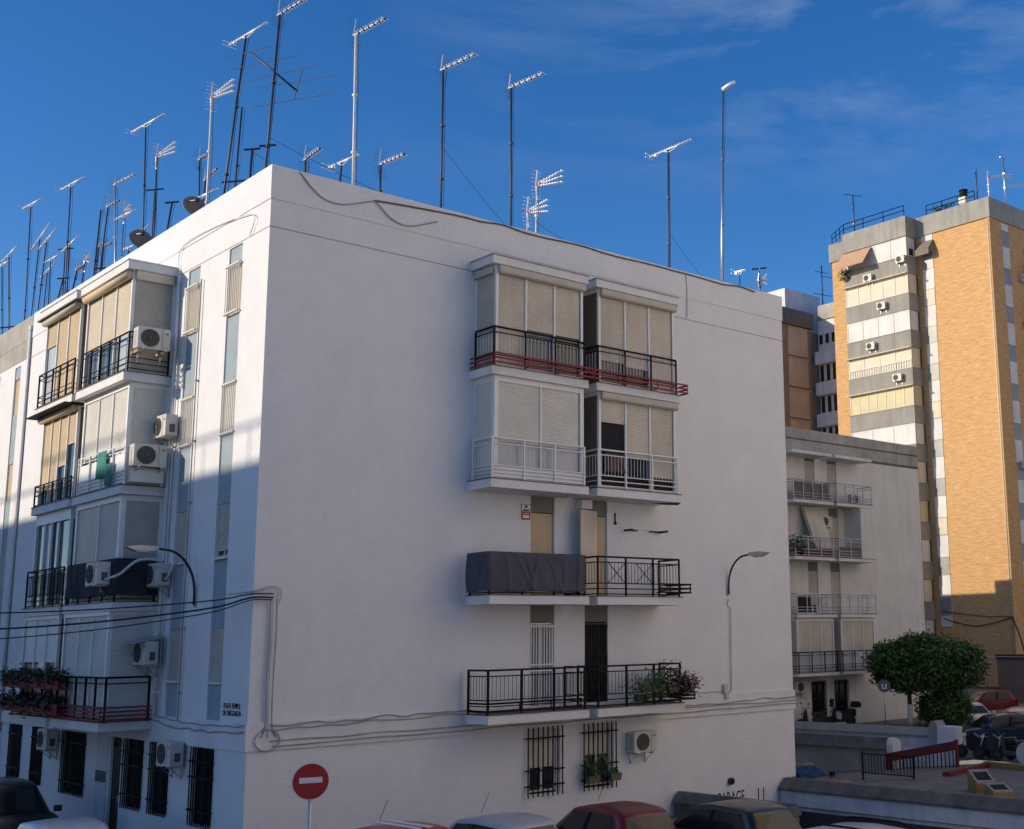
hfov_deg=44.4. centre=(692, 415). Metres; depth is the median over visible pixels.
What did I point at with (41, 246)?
roof aerial
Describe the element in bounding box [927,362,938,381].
window
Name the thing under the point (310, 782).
no entry sign
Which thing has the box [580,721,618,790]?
window
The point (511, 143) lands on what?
roof aerial
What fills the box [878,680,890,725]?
traffic sign
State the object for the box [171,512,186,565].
window
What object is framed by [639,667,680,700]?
potted plant
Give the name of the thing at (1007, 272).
window
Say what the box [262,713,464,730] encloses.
wall cable
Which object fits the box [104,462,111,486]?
towel
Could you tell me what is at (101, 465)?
green towel
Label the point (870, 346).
air conditioner
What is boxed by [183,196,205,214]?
satellite dish
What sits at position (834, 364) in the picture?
window
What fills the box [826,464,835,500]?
window
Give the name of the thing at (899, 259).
air conditioner
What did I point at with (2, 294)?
roof aerial
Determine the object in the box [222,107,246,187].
roof aerial
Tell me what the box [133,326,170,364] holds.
air conditioner
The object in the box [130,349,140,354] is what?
wooden batten
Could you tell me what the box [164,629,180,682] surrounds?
window
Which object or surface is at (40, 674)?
potted plant
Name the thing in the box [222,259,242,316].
window
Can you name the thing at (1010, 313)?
window
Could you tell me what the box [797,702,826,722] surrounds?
scooter
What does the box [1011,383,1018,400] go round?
window
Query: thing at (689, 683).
potted plant
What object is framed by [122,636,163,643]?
tin roof
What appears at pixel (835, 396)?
window
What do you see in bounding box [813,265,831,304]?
roof aerial
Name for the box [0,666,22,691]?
potted plant
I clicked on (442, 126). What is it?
roof aerial
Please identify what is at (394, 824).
parked car
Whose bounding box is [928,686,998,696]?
boundary wall
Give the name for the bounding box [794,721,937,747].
wall
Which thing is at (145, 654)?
air conditioner
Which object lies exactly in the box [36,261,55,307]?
roof aerial
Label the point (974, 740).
motorbike
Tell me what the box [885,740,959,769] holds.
ramp railing
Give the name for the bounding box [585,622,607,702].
door
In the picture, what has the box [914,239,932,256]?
awning
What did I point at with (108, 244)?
roof aerial
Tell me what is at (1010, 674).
boundary wall
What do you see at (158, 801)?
window
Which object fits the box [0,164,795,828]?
apartment building
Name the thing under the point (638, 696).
potted plant
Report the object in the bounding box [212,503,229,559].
window
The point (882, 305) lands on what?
air conditioner
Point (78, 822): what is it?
parked car
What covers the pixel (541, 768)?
window
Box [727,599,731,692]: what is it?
lamp feed cable
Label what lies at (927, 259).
window
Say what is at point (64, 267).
roof aerial
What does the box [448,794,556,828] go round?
parked car
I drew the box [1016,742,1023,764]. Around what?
traffic sign
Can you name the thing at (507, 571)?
balcony cloth
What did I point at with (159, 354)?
wooden batten
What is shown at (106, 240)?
roof aerial
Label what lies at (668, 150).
roof aerial
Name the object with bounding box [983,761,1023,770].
yellow kerb
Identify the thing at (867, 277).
air conditioner
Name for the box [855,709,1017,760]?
raised pavement
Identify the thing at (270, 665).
riser cable
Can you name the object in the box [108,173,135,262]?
roof aerial
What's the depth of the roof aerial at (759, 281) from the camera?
40.93 m
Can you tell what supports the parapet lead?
attached to the apartment building at (386, 424)
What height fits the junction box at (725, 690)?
0.420 m
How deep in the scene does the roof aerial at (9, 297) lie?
51.22 m
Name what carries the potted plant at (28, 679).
on the flower shelf
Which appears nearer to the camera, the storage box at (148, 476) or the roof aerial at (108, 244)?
the storage box at (148, 476)
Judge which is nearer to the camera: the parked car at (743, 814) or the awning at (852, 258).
the parked car at (743, 814)
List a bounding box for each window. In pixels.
[0,549,6,586]
[5,723,22,777]
[7,464,12,500]
[14,380,19,414]
[28,726,42,785]
[57,730,86,797]
[119,738,144,811]
[145,741,169,817]
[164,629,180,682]
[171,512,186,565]
[177,394,193,448]
[182,282,199,335]
[185,746,214,828]
[206,628,223,684]
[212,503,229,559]
[218,379,236,436]
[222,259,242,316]
[524,725,564,798]
[530,513,552,594]
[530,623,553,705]
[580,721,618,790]
[597,517,605,595]
[804,461,813,481]
[808,571,817,613]
[811,680,826,712]
[819,332,834,344]
[820,363,835,381]
[821,394,837,412]
[823,426,838,433]
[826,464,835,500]
[829,518,837,557]
[830,572,839,613]
[834,679,849,711]
[922,251,932,269]
[923,287,935,306]
[925,324,937,343]
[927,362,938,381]
[929,400,941,419]
[931,439,943,457]
[934,477,945,496]
[936,517,947,535]
[937,556,949,574]
[939,597,952,615]
[1001,230,1008,247]
[1004,268,1011,285]
[1006,306,1013,323]
[1008,344,1016,362]
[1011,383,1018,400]
[1013,422,1021,440]
[1016,462,1023,479]
[1019,503,1023,519]
[1021,543,1023,560]
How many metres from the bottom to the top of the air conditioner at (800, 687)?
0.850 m
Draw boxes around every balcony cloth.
[64,559,158,598]
[465,551,584,592]
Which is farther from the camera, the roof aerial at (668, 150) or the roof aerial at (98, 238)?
the roof aerial at (98, 238)
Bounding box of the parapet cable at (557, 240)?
[374,200,754,292]
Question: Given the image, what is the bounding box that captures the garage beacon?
[728,778,734,784]
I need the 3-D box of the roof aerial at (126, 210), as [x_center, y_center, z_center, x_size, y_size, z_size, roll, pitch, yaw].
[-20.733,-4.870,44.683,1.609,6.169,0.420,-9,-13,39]
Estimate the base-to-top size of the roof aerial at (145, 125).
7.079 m
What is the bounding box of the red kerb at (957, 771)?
[943,762,989,776]
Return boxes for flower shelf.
[0,679,67,714]
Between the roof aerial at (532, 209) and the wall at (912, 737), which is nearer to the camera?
the roof aerial at (532, 209)
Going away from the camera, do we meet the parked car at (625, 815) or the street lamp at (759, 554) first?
the parked car at (625, 815)
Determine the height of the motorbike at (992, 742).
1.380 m
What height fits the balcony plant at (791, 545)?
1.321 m
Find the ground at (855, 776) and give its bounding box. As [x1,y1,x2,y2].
[798,746,1019,828]
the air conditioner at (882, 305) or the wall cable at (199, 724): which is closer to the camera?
the wall cable at (199, 724)
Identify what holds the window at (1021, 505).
in the apartment tower at (945, 332)
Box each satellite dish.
[129,230,151,248]
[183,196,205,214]
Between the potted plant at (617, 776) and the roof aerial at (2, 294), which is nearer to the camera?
the potted plant at (617, 776)
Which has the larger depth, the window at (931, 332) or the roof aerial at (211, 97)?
the window at (931, 332)
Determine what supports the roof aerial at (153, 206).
on the apartment building at (386, 424)
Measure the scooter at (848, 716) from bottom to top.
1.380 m
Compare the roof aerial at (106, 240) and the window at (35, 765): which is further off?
the roof aerial at (106, 240)
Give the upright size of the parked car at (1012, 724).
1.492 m
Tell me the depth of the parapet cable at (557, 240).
34.02 m
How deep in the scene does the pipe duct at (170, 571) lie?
29.89 m
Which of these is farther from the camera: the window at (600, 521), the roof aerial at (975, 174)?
the roof aerial at (975, 174)
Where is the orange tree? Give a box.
[861,628,991,726]
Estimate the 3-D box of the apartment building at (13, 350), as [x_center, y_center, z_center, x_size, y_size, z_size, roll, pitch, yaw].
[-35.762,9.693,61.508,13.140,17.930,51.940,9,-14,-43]
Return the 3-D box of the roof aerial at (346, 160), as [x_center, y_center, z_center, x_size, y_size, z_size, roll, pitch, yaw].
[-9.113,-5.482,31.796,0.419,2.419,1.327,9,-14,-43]
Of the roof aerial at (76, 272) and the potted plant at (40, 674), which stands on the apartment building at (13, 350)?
the roof aerial at (76, 272)
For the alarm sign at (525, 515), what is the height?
0.195 m
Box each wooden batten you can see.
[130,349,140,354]
[153,352,163,357]
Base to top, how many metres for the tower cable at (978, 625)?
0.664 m
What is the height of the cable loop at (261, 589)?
0.371 m
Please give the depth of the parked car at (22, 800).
29.27 m
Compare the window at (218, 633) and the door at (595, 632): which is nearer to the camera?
the window at (218, 633)
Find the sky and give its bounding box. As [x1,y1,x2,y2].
[0,0,1023,764]
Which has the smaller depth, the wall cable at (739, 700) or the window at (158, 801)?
the window at (158, 801)
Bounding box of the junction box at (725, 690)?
[722,684,728,698]
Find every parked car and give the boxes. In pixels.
[0,777,61,828]
[17,816,108,828]
[357,802,448,828]
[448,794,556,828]
[555,782,676,828]
[672,799,801,828]
[793,759,854,782]
[806,816,905,828]
[965,689,1018,709]
[965,713,1023,745]
[968,702,995,722]
[1002,703,1023,712]
[1005,707,1023,713]
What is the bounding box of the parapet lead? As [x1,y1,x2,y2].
[178,214,255,282]
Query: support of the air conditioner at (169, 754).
attached to the apartment building at (386, 424)
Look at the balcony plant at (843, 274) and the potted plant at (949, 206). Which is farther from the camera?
the balcony plant at (843, 274)
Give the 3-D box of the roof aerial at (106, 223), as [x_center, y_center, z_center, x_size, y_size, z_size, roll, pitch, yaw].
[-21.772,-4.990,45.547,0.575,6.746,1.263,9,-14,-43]
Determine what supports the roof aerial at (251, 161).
on the apartment building at (386, 424)
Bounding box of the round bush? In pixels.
[912,686,977,725]
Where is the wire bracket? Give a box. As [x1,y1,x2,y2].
[843,651,862,655]
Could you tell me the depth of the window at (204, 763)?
27.59 m
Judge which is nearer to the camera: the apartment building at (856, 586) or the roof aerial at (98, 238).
the roof aerial at (98, 238)
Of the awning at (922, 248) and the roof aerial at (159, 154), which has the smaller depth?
the roof aerial at (159, 154)
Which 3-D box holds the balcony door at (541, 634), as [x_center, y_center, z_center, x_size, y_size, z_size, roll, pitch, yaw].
[-3.927,6.482,31.883,0.780,2.200,0.144,9,-14,-43]
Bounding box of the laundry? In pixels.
[605,452,625,473]
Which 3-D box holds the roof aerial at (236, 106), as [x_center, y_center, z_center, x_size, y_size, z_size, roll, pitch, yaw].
[-12.834,-7.414,34.562,0.720,7.329,2.023,9,-14,-43]
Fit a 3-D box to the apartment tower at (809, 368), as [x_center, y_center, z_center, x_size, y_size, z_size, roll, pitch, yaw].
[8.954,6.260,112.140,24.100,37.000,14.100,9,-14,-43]
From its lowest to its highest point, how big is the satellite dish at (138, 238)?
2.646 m
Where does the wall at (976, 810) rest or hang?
on the ground at (855, 776)
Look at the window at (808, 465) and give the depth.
64.25 m
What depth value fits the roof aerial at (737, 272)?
40.43 m
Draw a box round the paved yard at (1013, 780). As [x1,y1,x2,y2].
[871,762,1023,797]
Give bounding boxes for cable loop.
[227,586,281,602]
[230,588,278,602]
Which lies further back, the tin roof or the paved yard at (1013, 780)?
the paved yard at (1013, 780)
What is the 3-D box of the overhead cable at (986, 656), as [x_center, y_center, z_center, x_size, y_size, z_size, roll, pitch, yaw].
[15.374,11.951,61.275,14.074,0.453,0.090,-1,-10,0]
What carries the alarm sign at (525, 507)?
attached to the apartment building at (386, 424)
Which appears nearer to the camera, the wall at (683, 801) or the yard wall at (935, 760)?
the wall at (683, 801)
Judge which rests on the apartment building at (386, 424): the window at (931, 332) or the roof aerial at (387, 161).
the roof aerial at (387, 161)
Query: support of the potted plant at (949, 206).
on the apartment tower at (945, 332)
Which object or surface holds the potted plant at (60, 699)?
attached to the apartment building at (386, 424)
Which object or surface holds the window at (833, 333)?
in the apartment tower at (809, 368)
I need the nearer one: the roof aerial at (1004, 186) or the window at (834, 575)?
the window at (834, 575)
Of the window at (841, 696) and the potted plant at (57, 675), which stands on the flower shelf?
the potted plant at (57, 675)
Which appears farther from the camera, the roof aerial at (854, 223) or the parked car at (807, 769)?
the roof aerial at (854, 223)
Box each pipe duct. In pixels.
[104,500,167,580]
[164,562,176,579]
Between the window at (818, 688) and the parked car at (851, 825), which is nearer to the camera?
the parked car at (851, 825)
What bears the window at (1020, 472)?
in the apartment tower at (945, 332)
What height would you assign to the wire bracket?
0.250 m
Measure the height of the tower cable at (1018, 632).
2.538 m
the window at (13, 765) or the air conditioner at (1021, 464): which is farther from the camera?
the air conditioner at (1021, 464)
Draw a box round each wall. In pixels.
[672,791,801,822]
[778,777,1023,828]
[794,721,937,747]
[794,732,887,771]
[901,748,954,766]
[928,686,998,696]
[995,654,1023,703]
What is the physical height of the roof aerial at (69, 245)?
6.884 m
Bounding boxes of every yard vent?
[967,769,995,792]
[983,782,1014,797]
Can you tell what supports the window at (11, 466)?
in the apartment building at (13, 350)
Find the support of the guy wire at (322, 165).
attached to the roof aerial at (268, 145)
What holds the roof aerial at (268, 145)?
on the apartment building at (386, 424)
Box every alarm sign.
[521,504,530,511]
[521,512,529,519]
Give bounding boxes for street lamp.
[125,545,196,606]
[726,551,769,595]
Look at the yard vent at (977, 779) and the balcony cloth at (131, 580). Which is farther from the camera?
the yard vent at (977, 779)
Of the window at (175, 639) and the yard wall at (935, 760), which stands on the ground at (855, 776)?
the yard wall at (935, 760)
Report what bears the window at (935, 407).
in the apartment tower at (945, 332)
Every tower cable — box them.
[943,611,1011,616]
[944,617,1011,625]
[1012,616,1023,650]
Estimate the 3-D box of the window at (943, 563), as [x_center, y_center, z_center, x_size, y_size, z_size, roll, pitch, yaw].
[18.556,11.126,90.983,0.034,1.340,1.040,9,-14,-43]
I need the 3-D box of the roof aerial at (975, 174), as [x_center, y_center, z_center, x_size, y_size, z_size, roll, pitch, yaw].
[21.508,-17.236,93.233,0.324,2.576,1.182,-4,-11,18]
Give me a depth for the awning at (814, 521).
62.94 m
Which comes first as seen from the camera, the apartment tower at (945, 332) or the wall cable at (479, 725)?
the wall cable at (479, 725)
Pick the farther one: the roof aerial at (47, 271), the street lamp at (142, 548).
the roof aerial at (47, 271)
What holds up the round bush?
on the ground at (855, 776)
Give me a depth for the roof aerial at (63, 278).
46.01 m
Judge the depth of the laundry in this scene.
33.22 m
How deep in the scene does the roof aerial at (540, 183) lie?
35.68 m
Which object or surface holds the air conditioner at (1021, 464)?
attached to the apartment tower at (945, 332)
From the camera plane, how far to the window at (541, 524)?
32.49 m
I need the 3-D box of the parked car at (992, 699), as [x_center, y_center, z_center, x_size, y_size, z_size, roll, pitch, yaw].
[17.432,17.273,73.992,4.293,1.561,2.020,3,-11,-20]
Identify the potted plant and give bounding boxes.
[0,663,32,687]
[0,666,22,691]
[0,688,20,707]
[0,688,30,714]
[6,662,43,689]
[12,689,38,718]
[16,689,54,713]
[22,665,52,688]
[32,663,69,690]
[33,691,67,716]
[575,750,617,785]
[608,766,621,780]
[619,670,665,705]
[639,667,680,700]
[655,659,697,701]
[668,668,703,699]
[944,200,954,208]
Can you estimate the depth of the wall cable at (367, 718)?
28.10 m
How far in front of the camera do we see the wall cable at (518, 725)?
30.82 m
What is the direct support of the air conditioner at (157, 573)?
attached to the apartment building at (386, 424)
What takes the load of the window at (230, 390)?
in the apartment building at (386, 424)
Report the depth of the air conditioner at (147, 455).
30.39 m
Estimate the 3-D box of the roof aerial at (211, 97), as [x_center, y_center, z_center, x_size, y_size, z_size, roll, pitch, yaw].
[-13.282,-6.706,34.333,0.362,5.869,1.261,9,-14,-43]
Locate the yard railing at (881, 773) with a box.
[861,752,914,779]
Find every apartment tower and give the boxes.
[768,288,838,433]
[828,189,1023,686]
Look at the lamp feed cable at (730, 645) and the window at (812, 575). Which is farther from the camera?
the window at (812, 575)
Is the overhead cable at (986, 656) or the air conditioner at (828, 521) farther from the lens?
the air conditioner at (828, 521)
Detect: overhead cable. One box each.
[0,593,273,613]
[0,596,273,629]
[0,599,272,638]
[867,654,1023,656]
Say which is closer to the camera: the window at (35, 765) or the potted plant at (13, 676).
the potted plant at (13, 676)
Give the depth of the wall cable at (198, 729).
27.86 m
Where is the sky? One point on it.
(890, 104)
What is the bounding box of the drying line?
[624,529,667,532]
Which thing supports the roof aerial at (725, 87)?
on the apartment building at (386, 424)
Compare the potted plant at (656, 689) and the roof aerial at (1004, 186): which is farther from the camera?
the roof aerial at (1004, 186)
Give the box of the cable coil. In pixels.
[254,729,279,751]
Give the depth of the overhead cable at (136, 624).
26.48 m
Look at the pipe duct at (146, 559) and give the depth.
30.38 m
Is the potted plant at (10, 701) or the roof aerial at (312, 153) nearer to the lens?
the potted plant at (10, 701)
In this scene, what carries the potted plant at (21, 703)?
attached to the apartment building at (386, 424)
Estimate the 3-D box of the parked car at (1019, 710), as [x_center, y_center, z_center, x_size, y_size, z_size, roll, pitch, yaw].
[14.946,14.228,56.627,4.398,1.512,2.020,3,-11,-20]
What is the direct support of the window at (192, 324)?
in the apartment building at (386, 424)
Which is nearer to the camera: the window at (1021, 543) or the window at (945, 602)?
the window at (1021, 543)
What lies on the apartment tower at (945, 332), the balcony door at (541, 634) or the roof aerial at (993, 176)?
the roof aerial at (993, 176)
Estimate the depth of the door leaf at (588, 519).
33.14 m
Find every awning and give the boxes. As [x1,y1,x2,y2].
[800,506,831,546]
[834,247,870,269]
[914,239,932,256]
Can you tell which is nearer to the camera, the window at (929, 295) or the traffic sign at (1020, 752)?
the traffic sign at (1020, 752)
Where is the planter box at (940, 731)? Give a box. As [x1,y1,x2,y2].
[928,720,966,760]
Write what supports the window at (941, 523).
in the apartment tower at (945, 332)
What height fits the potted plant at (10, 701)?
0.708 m
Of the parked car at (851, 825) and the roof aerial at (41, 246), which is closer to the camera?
the parked car at (851, 825)
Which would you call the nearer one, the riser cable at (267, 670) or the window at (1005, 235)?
the riser cable at (267, 670)
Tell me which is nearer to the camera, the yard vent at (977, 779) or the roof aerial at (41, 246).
the yard vent at (977, 779)
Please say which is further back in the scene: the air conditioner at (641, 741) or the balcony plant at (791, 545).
the balcony plant at (791, 545)
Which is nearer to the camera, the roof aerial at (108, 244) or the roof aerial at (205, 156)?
the roof aerial at (205, 156)
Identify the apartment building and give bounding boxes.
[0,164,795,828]
[0,315,33,748]
[785,426,925,723]
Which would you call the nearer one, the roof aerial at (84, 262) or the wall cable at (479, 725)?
the wall cable at (479, 725)
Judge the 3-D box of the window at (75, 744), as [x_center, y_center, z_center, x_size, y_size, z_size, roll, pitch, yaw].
[-16.900,9.511,33.719,0.203,1.680,1.980,9,-14,-43]
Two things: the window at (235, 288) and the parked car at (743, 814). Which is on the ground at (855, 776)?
the parked car at (743, 814)
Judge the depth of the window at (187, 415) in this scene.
30.57 m
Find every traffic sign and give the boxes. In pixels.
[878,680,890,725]
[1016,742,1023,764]
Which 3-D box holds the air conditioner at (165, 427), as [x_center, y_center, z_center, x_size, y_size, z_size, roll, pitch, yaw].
[-13.216,0.444,30.920,0.386,0.850,0.819,9,-14,-43]
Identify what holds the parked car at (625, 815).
on the ground at (855, 776)
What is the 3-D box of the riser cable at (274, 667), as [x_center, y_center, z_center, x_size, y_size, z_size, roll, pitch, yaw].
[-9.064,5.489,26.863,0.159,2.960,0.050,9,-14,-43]
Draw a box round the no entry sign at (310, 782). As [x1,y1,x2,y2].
[292,763,328,828]
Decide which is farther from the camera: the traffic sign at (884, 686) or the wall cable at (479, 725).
the traffic sign at (884, 686)
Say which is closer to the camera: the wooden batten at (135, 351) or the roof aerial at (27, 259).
the wooden batten at (135, 351)
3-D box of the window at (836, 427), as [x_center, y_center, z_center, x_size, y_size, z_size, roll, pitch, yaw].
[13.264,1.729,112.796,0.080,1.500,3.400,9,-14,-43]
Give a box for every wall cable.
[152,719,243,733]
[154,715,242,727]
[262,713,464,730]
[269,709,470,725]
[270,699,795,741]
[272,703,794,746]
[684,696,795,705]
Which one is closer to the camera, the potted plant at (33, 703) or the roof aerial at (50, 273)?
the potted plant at (33, 703)
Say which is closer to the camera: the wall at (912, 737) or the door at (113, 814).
the door at (113, 814)
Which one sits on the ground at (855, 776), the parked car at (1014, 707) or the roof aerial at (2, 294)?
the parked car at (1014, 707)
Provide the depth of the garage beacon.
35.79 m
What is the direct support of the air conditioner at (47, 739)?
attached to the apartment building at (386, 424)
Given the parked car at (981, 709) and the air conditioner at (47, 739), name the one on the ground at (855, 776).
the parked car at (981, 709)
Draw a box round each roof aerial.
[0,245,18,329]
[0,260,10,334]
[19,198,41,319]
[27,222,50,315]
[36,227,56,311]
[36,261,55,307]
[39,254,59,304]
[56,235,78,292]
[57,177,84,294]
[57,277,68,298]
[58,248,73,295]
[71,259,84,288]
[80,248,91,283]
[93,210,103,275]
[93,238,108,274]
[94,196,119,271]
[99,237,112,270]
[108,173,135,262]
[111,200,135,258]
[120,245,134,254]
[126,113,164,229]
[146,188,163,238]
[151,141,175,238]
[165,201,178,229]
[178,147,218,205]
[200,168,218,200]
[205,79,234,204]
[222,22,267,194]
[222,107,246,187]
[226,0,336,168]
[244,147,259,178]
[298,145,322,173]
[322,154,358,181]
[347,17,387,184]
[373,149,406,191]
[435,53,477,208]
[504,72,545,225]
[523,197,548,229]
[532,170,563,232]
[645,139,691,267]
[721,80,735,281]
[731,269,745,285]
[752,267,766,290]
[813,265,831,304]
[844,194,861,230]
[974,169,977,198]
[986,171,1011,196]
[1001,157,1021,203]
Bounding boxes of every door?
[109,737,121,828]
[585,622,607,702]
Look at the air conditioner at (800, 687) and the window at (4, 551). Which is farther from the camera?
the air conditioner at (800, 687)
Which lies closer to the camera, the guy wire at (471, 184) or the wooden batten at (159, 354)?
the wooden batten at (159, 354)
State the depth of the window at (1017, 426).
90.06 m
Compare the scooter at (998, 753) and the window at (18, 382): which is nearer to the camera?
the window at (18, 382)
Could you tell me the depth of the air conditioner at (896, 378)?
93.86 m
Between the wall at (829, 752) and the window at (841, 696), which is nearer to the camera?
the wall at (829, 752)
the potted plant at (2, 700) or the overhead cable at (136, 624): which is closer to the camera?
the overhead cable at (136, 624)
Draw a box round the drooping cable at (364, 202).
[300,172,437,226]
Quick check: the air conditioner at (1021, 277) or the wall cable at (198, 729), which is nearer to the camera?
the wall cable at (198, 729)
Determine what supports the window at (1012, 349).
in the apartment tower at (945, 332)
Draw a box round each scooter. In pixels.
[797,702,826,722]
[826,698,860,723]
[990,725,1023,760]
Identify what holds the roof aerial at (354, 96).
on the apartment building at (386, 424)
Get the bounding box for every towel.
[95,450,106,479]
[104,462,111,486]
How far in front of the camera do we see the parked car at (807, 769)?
38.46 m
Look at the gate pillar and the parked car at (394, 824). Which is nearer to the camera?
the parked car at (394, 824)
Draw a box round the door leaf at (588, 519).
[580,509,596,595]
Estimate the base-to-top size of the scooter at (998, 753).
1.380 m
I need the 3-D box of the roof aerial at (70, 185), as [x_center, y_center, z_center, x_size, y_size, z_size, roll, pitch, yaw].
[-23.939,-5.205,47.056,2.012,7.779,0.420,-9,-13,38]
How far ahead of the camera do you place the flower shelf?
31.93 m
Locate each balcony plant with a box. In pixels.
[788,534,806,553]
[805,540,816,553]
[837,268,850,283]
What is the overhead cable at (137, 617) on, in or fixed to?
attached to the apartment building at (386, 424)
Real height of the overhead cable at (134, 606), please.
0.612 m
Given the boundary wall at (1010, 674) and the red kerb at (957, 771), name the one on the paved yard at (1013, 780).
the red kerb at (957, 771)
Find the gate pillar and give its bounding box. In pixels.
[886,737,901,768]
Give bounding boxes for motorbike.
[958,722,990,757]
[973,724,1016,759]
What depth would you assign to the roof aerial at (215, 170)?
44.01 m
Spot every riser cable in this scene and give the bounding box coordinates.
[261,598,270,737]
[267,598,274,736]
[271,599,277,736]
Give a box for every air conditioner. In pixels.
[36,728,57,759]
[85,562,110,597]
[129,443,167,472]
[132,641,158,676]
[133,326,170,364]
[146,563,170,597]
[153,414,177,448]
[156,740,183,778]
[627,730,656,763]
[793,681,807,697]
[823,516,831,530]
[847,494,861,509]
[863,273,872,284]
[866,342,876,352]
[876,301,886,313]
[892,373,902,385]
[895,254,905,267]
[1019,274,1023,285]
[1019,461,1023,468]
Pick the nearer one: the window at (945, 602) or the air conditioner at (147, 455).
the air conditioner at (147, 455)
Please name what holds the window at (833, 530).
in the apartment building at (856, 586)
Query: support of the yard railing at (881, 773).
on the ground at (855, 776)
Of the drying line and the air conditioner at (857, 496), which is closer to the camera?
the drying line
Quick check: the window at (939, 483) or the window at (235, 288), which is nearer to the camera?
the window at (235, 288)
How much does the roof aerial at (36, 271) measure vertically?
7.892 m
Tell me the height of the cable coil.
0.465 m
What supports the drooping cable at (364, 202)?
attached to the apartment building at (386, 424)
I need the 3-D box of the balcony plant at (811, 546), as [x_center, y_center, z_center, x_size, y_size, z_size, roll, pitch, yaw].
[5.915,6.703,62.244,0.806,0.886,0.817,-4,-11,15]
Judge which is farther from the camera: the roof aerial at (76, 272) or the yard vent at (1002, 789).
the roof aerial at (76, 272)
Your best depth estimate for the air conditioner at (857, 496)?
65.30 m
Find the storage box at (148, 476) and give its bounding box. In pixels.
[127,468,164,483]
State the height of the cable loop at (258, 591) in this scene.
0.331 m
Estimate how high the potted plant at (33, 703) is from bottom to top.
0.679 m
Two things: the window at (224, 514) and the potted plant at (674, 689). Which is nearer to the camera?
the window at (224, 514)
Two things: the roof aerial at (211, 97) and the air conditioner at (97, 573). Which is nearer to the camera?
the air conditioner at (97, 573)
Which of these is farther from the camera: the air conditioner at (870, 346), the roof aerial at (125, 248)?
the air conditioner at (870, 346)
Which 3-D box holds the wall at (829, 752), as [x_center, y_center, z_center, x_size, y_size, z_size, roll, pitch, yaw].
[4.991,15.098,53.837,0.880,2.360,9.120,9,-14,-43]
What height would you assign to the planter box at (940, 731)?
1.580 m
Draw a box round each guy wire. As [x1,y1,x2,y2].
[271,138,376,190]
[443,148,500,219]
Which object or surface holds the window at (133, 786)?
in the apartment building at (386, 424)
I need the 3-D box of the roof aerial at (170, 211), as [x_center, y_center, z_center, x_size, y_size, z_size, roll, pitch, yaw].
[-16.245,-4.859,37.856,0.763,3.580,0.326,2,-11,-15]
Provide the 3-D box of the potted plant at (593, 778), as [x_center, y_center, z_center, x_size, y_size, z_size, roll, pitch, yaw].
[-2.469,9.228,32.163,1.231,0.919,1.097,1,-10,-13]
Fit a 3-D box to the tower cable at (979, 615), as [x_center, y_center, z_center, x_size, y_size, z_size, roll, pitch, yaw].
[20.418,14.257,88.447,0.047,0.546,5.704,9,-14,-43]
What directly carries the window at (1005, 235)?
in the apartment tower at (945, 332)
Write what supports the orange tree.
on the raised pavement
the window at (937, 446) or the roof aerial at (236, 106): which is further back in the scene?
the window at (937, 446)

